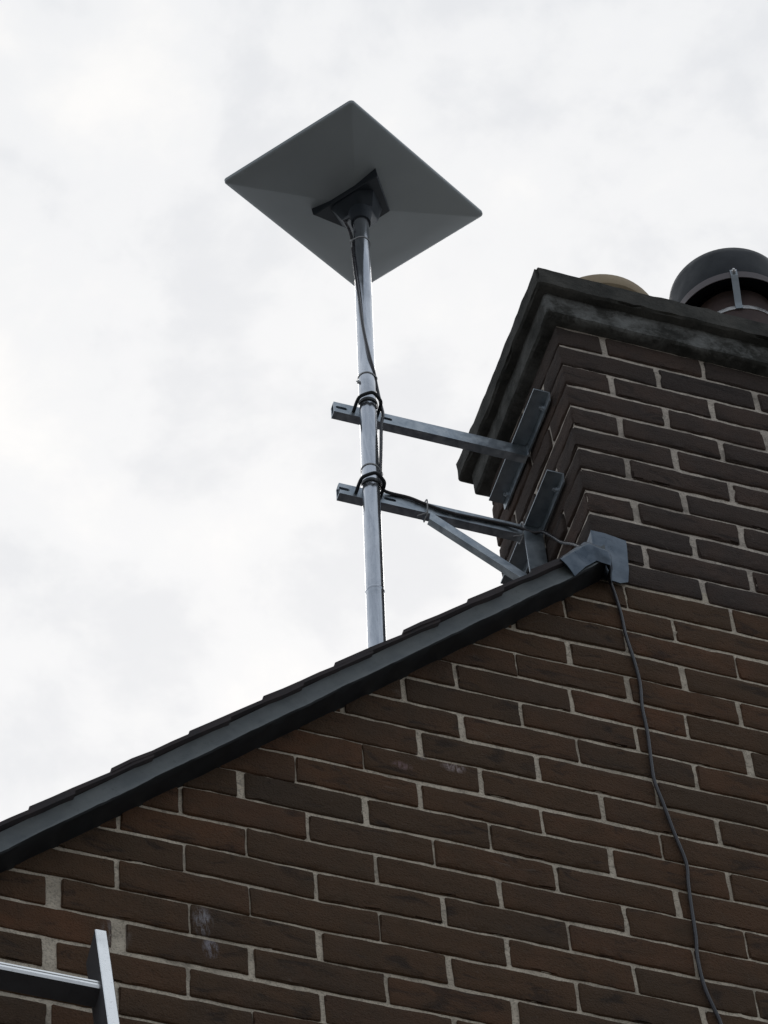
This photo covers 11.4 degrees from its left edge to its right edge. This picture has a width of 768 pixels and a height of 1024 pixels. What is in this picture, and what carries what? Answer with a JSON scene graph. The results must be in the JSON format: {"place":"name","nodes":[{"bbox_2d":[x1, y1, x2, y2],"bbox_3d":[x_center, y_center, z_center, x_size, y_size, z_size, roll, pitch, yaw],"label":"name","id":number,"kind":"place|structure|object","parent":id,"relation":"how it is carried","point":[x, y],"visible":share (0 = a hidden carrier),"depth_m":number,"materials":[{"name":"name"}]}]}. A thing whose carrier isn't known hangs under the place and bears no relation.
{"place":"outdoors","nodes":[
{"label":"outdoors","id":0,"kind":"place"},
{"bbox_2d":[0,0,767,821],"label":"sky","id":1,"kind":"structure","parent":0,"point":[179,552],"materials":[{"name":"white"}]},
{"label":"ground","id":2,"kind":"structure","parent":0,"visible":0},
{"bbox_2d":[0,929,119,1023],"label":"ladder","id":3,"kind":"object","parent":2,"relation":"on","point":[95,990],"visible":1,"depth_m":5.81,"materials":[{"name":"metal"}]},
{"bbox_2d":[0,268,767,1023],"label":"house","id":4,"kind":"structure","parent":2,"relation":"on","point":[454,816],"depth_m":6.74,"materials":[{"name":"brown brick"}]},
{"bbox_2d":[331,389,550,509],"bbox_3d":[0.099,-0.171,8.094,0.435,0.041,0.296,13,-57,-13],"label":"mast bracket","id":5,"kind":"object","parent":4,"relation":"attached to","point":[515,454],"visible":0.95,"depth_m":8.10,"materials":[{"name":"metal"}]},
{"bbox_2d":[336,470,563,583],"bbox_3d":[0.123,0.087,7.726,0.441,0.338,0.296,13,-57,-13],"label":"mast bracket","id":6,"kind":"object","parent":4,"relation":"attached to","point":[529,553],"visible":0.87,"depth_m":7.83,"materials":[{"name":"metal"}]},
{"bbox_2d":[353,216,385,647],"bbox_3d":[-0.032,-0.175,7.976,0.099,1.706,0.039,13,-57,-13],"label":"mast pole","id":7,"kind":"object","parent":6,"relation":"attached to","point":[374,584],"visible":0.93,"depth_m":7.88,"materials":[{"name":"metal"}]},
{"bbox_2d":[224,100,482,285],"bbox_3d":[-0.064,-0.705,8.800,0.360,0.284,0.535,-33,-59,18],"label":"satellite dish","id":8,"kind":"object","parent":7,"relation":"attached to","point":[312,187],"visible":0.81,"depth_m":8.75,"materials":[{"name":"plastic"}]},
{"bbox_2d":[350,236,370,247],"bbox_3d":[-0.051,-0.591,8.581,0.043,0.034,0.040,-18,-56,9],"label":"cable tie","id":9,"kind":"object","parent":7,"relation":"attached to","point":[351,240],"visible":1,"depth_m":8.58,"materials":[{"name":"plastic"}]},
{"bbox_2d":[356,371,376,383],"bbox_3d":[-0.034,-0.274,8.118,0.042,0.030,0.040,-17,-55,8],"label":"cable tie","id":10,"kind":"object","parent":7,"relation":"attached to","point":[358,381],"visible":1,"depth_m":8.12,"materials":[{"name":"plastic"}]},
{"bbox_2d":[361,463,382,475],"bbox_3d":[-0.027,-0.084,7.841,0.041,0.006,0.040,-21,-56,11],"label":"cable tie","id":11,"kind":"object","parent":7,"relation":"attached to","point":[374,464],"visible":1,"depth_m":7.83,"materials":[{"name":"plastic"}]},
{"bbox_2d":[343,219,722,1023],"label":"dish cable","id":12,"kind":"object","parent":7,"relation":"attached to","point":[693,921],"visible":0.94,"depth_m":7.31,"materials":[{"name":"black rubber"}]},
{"bbox_2d":[417,499,427,521],"bbox_3d":[0.076,-0.005,7.836,0.021,0.054,0.033,13,-57,-13],"label":"cable tie","id":13,"kind":"object","parent":6,"relation":"attached to","point":[425,512],"visible":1,"depth_m":7.82,"materials":[{"name":"plastic"}]},
{"bbox_2d":[513,521,523,543],"bbox_3d":[0.272,0.042,7.877,0.025,0.064,0.034,13,-57,-13],"label":"cable tie","id":14,"kind":"object","parent":6,"relation":"attached to","point":[522,522],"visible":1,"depth_m":7.86,"materials":[{"name":"plastic"}]},
{"bbox_2d":[580,274,647,293],"bbox_3d":[0.490,-0.346,8.587,0.282,0.267,0.283,13,-57,-13],"label":"chimney pot","id":15,"kind":"object","parent":4,"relation":"on","point":[614,281],"visible":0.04,"depth_m":8.60,"materials":[{"name":"ceramic"}]},
{"bbox_2d":[669,247,767,323],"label":"chimney cowl","id":16,"kind":"object","parent":4,"relation":"on","point":[732,281],"visible":0.37,"depth_m":8.84,"materials":[{"name":"metal"}]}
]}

